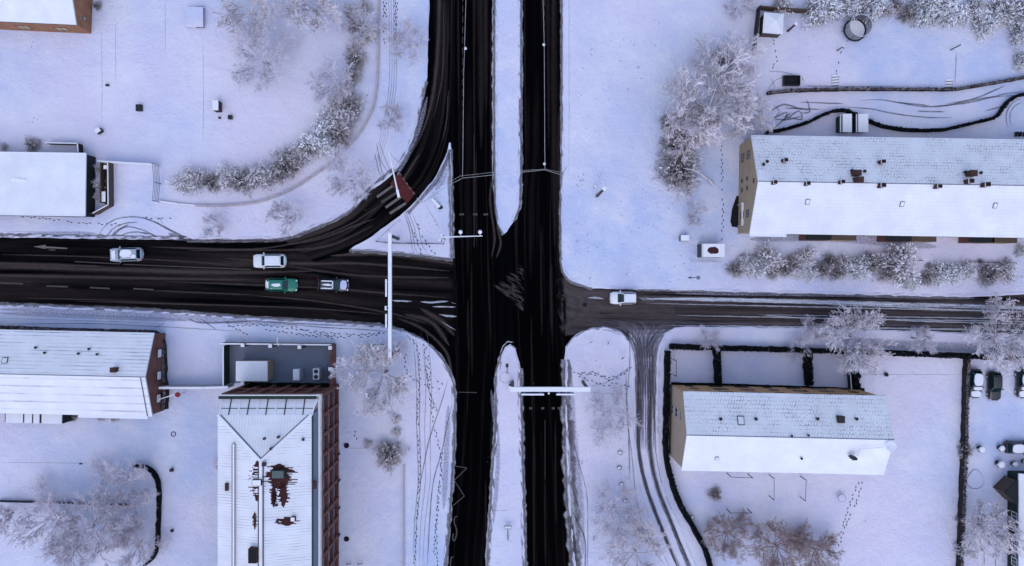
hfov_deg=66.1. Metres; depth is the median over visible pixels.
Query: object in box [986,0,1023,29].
shrub
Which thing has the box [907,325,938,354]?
young tree
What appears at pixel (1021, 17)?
shrub
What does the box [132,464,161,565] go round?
hedge
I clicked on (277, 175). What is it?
shrub
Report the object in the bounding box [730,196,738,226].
cellar pit
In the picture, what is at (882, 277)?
shrub
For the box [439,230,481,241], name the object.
traffic signal
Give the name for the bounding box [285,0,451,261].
road
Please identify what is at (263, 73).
bare tree
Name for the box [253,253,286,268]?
estate car
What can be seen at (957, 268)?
evergreen shrub
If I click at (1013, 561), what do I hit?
window
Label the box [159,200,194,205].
garden wall
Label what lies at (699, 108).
bare tree
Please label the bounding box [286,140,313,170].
shrub
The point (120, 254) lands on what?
parked car
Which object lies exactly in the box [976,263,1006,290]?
shrub
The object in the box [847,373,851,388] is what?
garden wall
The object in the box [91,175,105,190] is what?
shrub
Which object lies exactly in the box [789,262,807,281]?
evergreen shrub
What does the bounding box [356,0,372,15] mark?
shrub
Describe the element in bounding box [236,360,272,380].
service container
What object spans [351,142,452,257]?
traffic island
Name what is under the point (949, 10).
evergreen shrub
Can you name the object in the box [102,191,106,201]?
waste bin
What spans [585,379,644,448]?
bare tree
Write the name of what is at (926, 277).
shrub
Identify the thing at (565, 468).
snow
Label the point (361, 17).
bare tree
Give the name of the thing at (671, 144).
shrub
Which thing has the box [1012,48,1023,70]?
evergreen shrub
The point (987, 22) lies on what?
evergreen shrub
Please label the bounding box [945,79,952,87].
garden steps
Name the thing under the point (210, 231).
young tree
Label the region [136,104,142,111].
field block
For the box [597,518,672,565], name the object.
bare tree
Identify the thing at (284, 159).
shrub
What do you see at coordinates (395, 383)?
bare tree
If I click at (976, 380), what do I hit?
parked car
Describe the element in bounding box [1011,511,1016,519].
window
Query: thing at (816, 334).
young tree
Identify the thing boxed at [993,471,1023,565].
timber house
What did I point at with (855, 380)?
hedge
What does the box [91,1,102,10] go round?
shrub
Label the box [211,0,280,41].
bare tree
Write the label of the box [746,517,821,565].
bare tree
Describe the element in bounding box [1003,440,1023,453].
parked car
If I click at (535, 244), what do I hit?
road
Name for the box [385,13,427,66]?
bare tree
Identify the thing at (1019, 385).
parked car
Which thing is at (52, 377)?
brick hall
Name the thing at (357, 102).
shrub
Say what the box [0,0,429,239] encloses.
verge
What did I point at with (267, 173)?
shrub
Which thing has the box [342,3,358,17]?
shrub
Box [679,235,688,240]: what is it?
power cabinet
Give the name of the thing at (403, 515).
forecourt wall
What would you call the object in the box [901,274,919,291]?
evergreen shrub
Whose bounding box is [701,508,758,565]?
bare tree
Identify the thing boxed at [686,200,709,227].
young tree
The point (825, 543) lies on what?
bare tree
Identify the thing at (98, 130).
field box
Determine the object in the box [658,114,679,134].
shrub
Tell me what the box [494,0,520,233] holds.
traffic island
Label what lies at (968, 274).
shrub
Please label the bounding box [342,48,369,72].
shrub
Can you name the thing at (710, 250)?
kiosk
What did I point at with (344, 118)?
shrub
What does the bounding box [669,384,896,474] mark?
apartment house
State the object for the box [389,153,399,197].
street lamp
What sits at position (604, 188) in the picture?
wooden mast
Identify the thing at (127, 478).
bare tree
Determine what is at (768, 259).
shrub
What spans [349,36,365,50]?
shrub
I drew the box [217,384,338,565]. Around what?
brick office
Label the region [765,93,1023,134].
hedge
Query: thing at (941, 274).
evergreen shrub
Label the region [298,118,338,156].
evergreen shrub
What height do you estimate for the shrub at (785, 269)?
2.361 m
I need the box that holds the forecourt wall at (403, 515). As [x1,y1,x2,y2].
[403,465,403,565]
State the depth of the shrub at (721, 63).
103.81 m
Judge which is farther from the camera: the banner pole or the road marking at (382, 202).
the road marking at (382, 202)
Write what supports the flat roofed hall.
on the verge at (165, 63)
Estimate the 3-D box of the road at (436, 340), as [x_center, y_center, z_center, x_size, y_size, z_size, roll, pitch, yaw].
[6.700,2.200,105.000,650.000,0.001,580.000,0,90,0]
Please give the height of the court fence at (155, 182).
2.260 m
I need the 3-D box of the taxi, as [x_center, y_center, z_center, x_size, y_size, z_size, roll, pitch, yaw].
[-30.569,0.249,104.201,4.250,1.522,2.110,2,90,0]
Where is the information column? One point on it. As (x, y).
(437, 204)
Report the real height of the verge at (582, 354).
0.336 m
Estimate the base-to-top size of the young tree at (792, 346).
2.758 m
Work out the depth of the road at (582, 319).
105.00 m
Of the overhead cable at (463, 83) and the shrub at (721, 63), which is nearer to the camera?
the overhead cable at (463, 83)
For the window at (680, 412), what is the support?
in the apartment house at (782, 429)
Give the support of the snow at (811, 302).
on the road at (582, 319)
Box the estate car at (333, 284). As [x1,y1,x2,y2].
[317,277,348,292]
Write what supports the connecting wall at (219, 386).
on the verge at (371, 510)
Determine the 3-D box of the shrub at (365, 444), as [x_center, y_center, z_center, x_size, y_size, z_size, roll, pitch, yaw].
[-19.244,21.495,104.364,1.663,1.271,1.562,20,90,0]
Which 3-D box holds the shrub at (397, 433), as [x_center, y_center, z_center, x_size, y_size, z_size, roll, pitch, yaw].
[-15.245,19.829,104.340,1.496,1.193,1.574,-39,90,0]
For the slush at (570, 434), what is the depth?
104.85 m
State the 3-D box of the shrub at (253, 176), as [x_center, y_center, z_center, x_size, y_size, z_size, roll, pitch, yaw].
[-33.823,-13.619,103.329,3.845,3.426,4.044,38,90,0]
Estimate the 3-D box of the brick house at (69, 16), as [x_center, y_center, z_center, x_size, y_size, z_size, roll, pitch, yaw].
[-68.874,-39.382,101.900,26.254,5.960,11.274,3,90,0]
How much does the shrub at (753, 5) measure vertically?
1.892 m
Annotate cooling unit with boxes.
[293,368,302,379]
[313,367,322,379]
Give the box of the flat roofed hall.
[0,152,95,216]
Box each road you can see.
[0,237,454,332]
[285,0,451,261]
[298,0,672,488]
[445,0,500,565]
[511,0,572,565]
[564,276,1023,335]
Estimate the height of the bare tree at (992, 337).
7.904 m
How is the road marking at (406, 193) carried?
on the road at (417, 171)
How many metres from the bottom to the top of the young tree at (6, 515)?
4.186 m
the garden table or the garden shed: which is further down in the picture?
the garden table
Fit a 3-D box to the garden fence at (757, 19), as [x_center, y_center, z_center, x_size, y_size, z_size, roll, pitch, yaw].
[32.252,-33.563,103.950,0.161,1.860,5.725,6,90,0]
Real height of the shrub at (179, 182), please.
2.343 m
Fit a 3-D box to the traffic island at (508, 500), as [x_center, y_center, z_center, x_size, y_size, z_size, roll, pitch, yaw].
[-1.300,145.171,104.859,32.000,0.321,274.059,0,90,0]
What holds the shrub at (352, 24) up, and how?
on the verge at (165, 63)
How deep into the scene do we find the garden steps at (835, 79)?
104.75 m
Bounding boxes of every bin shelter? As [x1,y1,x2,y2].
[836,114,851,132]
[851,114,867,132]
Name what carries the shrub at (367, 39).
on the verge at (165, 63)
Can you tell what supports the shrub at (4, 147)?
on the verge at (165, 63)
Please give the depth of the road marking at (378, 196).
104.91 m
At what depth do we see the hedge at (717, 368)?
103.58 m
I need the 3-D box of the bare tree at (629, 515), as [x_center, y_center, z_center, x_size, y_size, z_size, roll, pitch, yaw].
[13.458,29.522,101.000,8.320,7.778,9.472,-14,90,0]
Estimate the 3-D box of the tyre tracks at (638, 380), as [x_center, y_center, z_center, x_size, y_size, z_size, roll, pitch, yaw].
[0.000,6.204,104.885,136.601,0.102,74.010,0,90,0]
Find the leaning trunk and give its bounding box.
[684,160,714,185]
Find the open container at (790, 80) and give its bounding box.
[782,75,799,85]
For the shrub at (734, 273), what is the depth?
104.16 m
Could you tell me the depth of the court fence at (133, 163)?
103.60 m
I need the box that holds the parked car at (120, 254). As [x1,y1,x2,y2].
[110,246,143,262]
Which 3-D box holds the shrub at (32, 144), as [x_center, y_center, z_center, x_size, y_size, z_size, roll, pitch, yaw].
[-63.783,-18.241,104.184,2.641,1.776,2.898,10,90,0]
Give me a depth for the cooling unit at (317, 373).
102.75 m
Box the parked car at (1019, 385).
[1014,369,1023,397]
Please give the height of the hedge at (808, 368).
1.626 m
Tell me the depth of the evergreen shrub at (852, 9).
103.70 m
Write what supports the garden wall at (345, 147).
on the verge at (165, 63)
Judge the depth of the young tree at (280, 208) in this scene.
101.32 m
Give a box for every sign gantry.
[385,233,399,357]
[510,380,589,394]
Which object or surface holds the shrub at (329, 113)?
on the verge at (165, 63)
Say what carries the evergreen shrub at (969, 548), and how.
on the verge at (903, 511)
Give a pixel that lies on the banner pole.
(176, 394)
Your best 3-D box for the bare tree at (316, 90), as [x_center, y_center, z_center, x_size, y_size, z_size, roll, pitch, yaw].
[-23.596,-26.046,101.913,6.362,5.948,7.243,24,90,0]
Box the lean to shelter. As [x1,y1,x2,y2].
[738,202,743,225]
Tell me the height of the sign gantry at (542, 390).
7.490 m
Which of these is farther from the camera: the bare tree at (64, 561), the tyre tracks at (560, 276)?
the tyre tracks at (560, 276)
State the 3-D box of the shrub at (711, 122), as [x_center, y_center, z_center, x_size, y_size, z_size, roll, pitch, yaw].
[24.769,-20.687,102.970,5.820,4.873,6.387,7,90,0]
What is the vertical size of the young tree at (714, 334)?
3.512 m
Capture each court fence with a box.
[97,160,158,165]
[152,163,160,201]
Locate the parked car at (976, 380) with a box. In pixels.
[969,369,983,397]
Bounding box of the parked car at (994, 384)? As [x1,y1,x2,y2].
[986,371,1003,400]
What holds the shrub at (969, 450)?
on the verge at (903, 511)
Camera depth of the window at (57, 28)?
103.38 m
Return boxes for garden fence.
[752,5,760,49]
[757,6,812,13]
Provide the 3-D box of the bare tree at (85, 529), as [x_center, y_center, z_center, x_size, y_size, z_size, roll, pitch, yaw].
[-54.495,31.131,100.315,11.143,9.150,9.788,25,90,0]
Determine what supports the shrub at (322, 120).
on the verge at (165, 63)
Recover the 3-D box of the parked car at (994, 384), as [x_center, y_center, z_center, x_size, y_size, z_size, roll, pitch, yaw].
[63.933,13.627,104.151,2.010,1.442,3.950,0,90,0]
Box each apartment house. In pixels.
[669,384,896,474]
[738,135,1023,243]
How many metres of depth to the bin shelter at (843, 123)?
103.16 m
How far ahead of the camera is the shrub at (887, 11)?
104.11 m
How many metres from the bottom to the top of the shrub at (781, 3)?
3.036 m
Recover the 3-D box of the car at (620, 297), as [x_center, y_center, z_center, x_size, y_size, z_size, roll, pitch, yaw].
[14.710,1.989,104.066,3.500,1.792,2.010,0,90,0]
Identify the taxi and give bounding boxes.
[265,277,297,292]
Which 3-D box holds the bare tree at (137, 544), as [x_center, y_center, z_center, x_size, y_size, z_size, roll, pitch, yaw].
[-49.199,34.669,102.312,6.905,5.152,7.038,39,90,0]
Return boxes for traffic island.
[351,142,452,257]
[487,344,525,565]
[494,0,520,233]
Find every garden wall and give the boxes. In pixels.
[0,500,129,505]
[45,142,83,152]
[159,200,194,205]
[195,0,379,206]
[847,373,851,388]
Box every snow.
[1,0,1023,565]
[393,297,1023,352]
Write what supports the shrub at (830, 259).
on the verge at (613, 141)
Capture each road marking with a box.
[0,0,560,565]
[34,173,414,248]
[390,172,414,202]
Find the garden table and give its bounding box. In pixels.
[838,494,845,501]
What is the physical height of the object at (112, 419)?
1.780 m
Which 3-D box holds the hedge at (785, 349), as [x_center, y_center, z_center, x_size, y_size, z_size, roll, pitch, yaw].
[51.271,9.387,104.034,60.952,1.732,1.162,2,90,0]
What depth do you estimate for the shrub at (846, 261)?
103.91 m
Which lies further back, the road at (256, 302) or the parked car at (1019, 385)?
the road at (256, 302)
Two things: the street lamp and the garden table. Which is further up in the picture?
the street lamp
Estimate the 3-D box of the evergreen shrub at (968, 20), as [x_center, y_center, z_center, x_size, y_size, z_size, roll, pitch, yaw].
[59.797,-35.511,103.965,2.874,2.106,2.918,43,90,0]
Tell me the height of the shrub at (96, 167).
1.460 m
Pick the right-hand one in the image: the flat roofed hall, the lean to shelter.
the lean to shelter
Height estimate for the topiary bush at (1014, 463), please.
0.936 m
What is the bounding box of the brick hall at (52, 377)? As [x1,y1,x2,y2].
[0,329,165,423]
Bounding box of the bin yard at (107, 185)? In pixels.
[89,162,113,214]
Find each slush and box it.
[0,0,967,565]
[0,3,1023,370]
[607,321,998,565]
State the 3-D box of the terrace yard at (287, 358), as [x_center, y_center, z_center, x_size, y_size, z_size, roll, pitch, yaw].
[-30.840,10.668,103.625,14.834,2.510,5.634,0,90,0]
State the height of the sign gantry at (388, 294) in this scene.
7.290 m
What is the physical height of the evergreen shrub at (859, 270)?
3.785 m
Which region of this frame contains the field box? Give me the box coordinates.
[94,127,103,134]
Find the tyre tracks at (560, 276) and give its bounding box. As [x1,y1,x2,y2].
[452,257,1023,379]
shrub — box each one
[0,142,8,150]
[23,136,41,151]
[70,415,77,421]
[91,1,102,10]
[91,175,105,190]
[92,164,99,173]
[93,191,99,201]
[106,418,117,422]
[166,167,194,194]
[184,164,209,195]
[195,171,222,193]
[212,162,242,195]
[224,162,253,198]
[239,162,270,189]
[256,158,283,193]
[266,161,290,184]
[269,145,305,185]
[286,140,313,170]
[297,131,319,156]
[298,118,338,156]
[315,110,341,145]
[318,99,351,135]
[323,121,352,149]
[326,90,348,107]
[332,92,367,120]
[333,108,361,137]
[336,79,357,97]
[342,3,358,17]
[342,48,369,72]
[344,42,357,54]
[344,67,363,85]
[348,14,363,33]
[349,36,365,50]
[355,344,373,364]
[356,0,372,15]
[356,23,376,46]
[362,439,372,449]
[370,438,409,476]
[390,427,400,438]
[391,415,402,424]
[649,144,705,205]
[655,123,700,166]
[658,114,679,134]
[682,104,722,145]
[704,44,736,70]
[704,486,722,503]
[724,259,743,280]
[733,251,750,271]
[740,258,757,278]
[742,0,756,9]
[750,239,788,281]
[765,264,782,281]
[771,0,797,15]
[776,261,791,277]
[780,249,804,275]
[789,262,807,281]
[793,244,818,268]
[801,0,845,29]
[804,267,820,284]
[813,261,831,280]
[820,252,841,275]
[826,264,848,282]
[836,252,859,272]
[839,0,867,20]
[842,254,870,281]
[858,0,888,23]
[860,249,888,274]
[871,255,907,283]
[872,242,922,287]
[881,1,896,19]
[888,0,905,15]
[894,0,919,26]
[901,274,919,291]
[904,0,945,28]
[917,268,936,287]
[922,0,966,28]
[923,261,932,268]
[930,260,958,287]
[945,261,969,286]
[953,3,972,27]
[954,538,977,559]
[956,259,979,280]
[957,441,976,460]
[964,0,992,19]
[968,7,1006,42]
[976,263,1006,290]
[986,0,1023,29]
[989,257,1023,285]
[1006,0,1023,24]
[1009,20,1023,48]
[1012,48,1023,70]
[1015,244,1023,258]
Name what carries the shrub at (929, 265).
on the verge at (613, 141)
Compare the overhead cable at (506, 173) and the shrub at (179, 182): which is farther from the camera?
the shrub at (179, 182)
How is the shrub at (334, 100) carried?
on the verge at (165, 63)
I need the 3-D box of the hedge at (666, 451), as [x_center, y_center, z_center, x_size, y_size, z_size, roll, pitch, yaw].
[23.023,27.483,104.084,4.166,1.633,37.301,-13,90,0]
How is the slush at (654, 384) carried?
on the service lane
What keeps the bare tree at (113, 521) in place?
on the verge at (371, 510)
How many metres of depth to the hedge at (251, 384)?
104.03 m
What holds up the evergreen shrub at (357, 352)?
on the verge at (371, 510)
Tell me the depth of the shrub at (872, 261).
103.93 m
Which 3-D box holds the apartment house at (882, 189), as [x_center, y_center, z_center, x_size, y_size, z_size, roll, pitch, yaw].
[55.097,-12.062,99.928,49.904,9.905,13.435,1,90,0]
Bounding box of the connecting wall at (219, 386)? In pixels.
[159,384,233,388]
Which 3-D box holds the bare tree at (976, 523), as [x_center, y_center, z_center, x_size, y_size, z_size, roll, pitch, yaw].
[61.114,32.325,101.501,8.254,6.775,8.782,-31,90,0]
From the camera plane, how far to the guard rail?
104.09 m
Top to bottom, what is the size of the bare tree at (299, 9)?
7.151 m
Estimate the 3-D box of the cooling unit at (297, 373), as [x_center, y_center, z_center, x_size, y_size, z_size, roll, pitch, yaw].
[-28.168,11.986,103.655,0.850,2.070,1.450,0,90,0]
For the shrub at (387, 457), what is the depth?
103.86 m
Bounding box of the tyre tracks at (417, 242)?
[13,4,933,551]
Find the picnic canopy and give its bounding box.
[186,6,204,27]
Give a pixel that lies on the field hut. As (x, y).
(216, 105)
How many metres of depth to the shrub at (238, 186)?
103.72 m
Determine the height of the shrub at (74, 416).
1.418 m
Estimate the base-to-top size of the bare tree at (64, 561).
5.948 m
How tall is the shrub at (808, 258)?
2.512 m
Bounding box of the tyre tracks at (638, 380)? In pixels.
[42,54,1018,565]
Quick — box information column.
[431,197,442,208]
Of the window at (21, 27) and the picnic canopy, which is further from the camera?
the picnic canopy
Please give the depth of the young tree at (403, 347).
103.71 m
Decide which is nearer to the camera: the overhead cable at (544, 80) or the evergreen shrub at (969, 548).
the overhead cable at (544, 80)
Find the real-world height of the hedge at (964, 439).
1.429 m
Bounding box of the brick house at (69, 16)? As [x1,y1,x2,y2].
[0,0,92,33]
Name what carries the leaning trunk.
on the verge at (613, 141)
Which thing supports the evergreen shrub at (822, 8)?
on the verge at (613, 141)
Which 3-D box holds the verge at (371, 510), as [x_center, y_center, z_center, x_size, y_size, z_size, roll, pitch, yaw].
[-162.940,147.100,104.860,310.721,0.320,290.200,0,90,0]
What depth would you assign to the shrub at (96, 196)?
104.36 m
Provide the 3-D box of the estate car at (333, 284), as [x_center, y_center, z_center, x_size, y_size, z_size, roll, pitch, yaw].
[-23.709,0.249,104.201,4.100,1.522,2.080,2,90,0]
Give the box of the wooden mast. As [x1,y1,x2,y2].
[596,186,606,196]
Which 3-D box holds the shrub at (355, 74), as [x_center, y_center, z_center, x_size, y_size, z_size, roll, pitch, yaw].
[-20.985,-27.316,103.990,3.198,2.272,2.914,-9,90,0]
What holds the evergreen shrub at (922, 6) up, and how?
on the verge at (613, 141)
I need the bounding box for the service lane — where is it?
[629,329,692,565]
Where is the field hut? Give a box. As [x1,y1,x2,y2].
[212,100,221,111]
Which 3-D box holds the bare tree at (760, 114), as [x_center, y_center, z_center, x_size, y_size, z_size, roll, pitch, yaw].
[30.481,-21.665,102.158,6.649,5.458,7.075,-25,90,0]
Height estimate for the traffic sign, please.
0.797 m
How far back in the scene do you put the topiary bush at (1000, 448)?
103.98 m
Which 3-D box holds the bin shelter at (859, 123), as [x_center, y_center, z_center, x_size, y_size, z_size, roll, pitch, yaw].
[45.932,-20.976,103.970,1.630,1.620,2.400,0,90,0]
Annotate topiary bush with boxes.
[977,445,985,452]
[995,460,1004,467]
[997,445,1004,450]
[1010,461,1017,466]
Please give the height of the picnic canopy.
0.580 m
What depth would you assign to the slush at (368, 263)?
104.96 m
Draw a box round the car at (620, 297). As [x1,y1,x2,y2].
[609,290,635,305]
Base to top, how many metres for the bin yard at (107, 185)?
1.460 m
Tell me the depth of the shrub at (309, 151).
103.91 m
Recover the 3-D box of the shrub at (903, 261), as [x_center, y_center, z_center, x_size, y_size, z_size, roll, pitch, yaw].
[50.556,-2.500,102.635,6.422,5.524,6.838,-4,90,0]
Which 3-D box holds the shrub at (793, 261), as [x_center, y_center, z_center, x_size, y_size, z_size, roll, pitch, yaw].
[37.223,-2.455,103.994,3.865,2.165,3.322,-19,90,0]
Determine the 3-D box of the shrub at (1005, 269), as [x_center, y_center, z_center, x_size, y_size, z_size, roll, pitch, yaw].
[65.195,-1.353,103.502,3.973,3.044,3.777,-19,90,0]
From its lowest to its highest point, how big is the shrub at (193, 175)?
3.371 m
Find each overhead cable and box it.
[447,170,557,185]
[462,8,465,176]
[543,11,544,121]
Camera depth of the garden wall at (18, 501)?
104.34 m
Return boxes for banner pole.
[157,392,184,399]
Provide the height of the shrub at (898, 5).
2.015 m
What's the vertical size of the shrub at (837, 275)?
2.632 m
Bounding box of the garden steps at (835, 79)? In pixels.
[831,74,838,85]
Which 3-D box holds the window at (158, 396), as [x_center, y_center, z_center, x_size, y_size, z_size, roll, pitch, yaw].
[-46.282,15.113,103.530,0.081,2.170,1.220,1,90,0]
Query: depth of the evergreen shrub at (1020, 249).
104.36 m
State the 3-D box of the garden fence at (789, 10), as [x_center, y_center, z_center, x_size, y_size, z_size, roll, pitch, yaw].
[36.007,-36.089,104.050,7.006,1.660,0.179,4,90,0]
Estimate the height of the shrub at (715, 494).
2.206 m
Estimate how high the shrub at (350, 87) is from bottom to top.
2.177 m
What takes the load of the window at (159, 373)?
in the brick hall at (52, 377)
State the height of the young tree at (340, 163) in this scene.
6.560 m
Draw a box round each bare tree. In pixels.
[3,472,80,557]
[34,531,97,565]
[35,489,133,565]
[81,458,158,523]
[99,494,145,551]
[102,518,168,565]
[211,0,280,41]
[229,22,299,91]
[268,0,342,33]
[304,51,354,104]
[328,340,416,422]
[340,1,388,43]
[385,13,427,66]
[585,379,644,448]
[586,475,649,550]
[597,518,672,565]
[657,41,761,146]
[661,98,724,163]
[687,29,767,105]
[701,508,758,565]
[723,86,777,144]
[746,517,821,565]
[784,529,844,565]
[816,302,897,380]
[959,498,1023,565]
[960,292,1023,376]
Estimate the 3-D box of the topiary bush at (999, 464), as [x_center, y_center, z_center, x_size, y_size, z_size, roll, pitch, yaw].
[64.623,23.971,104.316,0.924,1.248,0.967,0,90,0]
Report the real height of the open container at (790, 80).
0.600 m
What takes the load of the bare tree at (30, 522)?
on the verge at (371, 510)
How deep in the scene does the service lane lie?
104.97 m
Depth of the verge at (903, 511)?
104.88 m
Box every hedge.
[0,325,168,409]
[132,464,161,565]
[248,382,328,386]
[662,351,713,565]
[669,343,1023,361]
[671,382,864,390]
[712,350,722,383]
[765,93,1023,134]
[766,75,1023,94]
[802,353,814,385]
[848,355,861,389]
[955,359,970,565]
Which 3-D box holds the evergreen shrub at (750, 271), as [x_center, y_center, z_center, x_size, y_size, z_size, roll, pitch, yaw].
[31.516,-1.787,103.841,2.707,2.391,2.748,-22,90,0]
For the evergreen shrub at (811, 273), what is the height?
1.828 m
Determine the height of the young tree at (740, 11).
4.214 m
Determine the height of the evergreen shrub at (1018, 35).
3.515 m
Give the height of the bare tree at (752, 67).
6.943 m
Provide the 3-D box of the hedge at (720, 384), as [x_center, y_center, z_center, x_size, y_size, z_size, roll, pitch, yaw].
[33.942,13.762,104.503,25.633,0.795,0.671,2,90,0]
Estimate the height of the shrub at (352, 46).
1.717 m
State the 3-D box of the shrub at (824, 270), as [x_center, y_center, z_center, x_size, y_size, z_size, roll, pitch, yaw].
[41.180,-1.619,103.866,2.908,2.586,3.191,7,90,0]
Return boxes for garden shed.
[759,12,783,37]
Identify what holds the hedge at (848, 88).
on the verge at (613, 141)
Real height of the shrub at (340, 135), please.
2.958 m
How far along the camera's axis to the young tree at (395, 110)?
101.66 m
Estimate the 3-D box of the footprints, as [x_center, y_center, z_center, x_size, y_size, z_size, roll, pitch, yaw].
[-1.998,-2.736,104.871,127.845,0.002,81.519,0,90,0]
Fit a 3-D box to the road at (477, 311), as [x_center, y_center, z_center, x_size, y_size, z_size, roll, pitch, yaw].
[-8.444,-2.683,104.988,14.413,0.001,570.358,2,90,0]
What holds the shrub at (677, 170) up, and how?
on the verge at (613, 141)
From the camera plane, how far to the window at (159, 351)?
102.97 m
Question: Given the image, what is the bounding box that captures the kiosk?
[697,244,724,257]
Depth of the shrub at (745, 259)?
104.24 m
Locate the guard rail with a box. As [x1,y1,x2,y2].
[376,241,443,243]
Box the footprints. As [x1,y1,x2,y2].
[22,0,976,565]
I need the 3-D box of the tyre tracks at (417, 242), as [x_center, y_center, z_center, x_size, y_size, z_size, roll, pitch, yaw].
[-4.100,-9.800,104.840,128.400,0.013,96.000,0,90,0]
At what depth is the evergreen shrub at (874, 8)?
103.09 m
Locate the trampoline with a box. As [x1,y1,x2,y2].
[841,14,872,41]
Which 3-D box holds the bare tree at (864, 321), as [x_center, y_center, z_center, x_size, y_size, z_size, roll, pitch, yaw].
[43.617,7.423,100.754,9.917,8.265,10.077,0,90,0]
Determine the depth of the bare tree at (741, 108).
98.32 m
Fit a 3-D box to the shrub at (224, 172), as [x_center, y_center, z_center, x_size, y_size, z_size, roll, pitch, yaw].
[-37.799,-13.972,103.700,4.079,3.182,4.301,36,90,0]
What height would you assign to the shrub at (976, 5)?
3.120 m
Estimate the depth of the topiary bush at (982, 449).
103.88 m
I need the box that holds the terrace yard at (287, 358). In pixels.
[220,342,335,385]
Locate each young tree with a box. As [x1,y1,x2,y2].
[0,504,17,535]
[198,210,226,237]
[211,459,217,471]
[263,199,307,237]
[325,143,374,206]
[375,103,405,133]
[384,336,409,359]
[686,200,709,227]
[698,324,722,350]
[723,0,760,20]
[787,333,811,363]
[800,314,828,345]
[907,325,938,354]
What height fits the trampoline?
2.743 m
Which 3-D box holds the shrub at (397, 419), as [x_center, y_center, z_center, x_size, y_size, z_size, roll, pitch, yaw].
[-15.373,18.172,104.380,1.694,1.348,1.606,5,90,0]
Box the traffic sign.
[504,525,511,539]
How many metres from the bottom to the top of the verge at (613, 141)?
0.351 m
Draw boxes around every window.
[14,25,31,28]
[53,27,70,30]
[156,370,161,380]
[156,393,161,403]
[157,348,161,357]
[679,410,681,420]
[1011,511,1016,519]
[1011,556,1016,565]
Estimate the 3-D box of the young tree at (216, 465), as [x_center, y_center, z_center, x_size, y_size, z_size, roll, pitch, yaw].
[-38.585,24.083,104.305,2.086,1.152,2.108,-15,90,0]
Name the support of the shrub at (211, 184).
on the verge at (165, 63)
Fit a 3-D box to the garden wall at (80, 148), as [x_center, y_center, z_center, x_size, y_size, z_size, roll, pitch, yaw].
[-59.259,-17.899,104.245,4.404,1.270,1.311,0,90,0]
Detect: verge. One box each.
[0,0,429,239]
[0,304,454,565]
[560,0,1023,297]
[564,327,668,565]
[656,326,1023,565]
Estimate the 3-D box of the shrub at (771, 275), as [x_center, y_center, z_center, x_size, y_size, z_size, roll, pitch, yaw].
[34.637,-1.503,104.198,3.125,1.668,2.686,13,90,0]
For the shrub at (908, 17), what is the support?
on the verge at (613, 141)

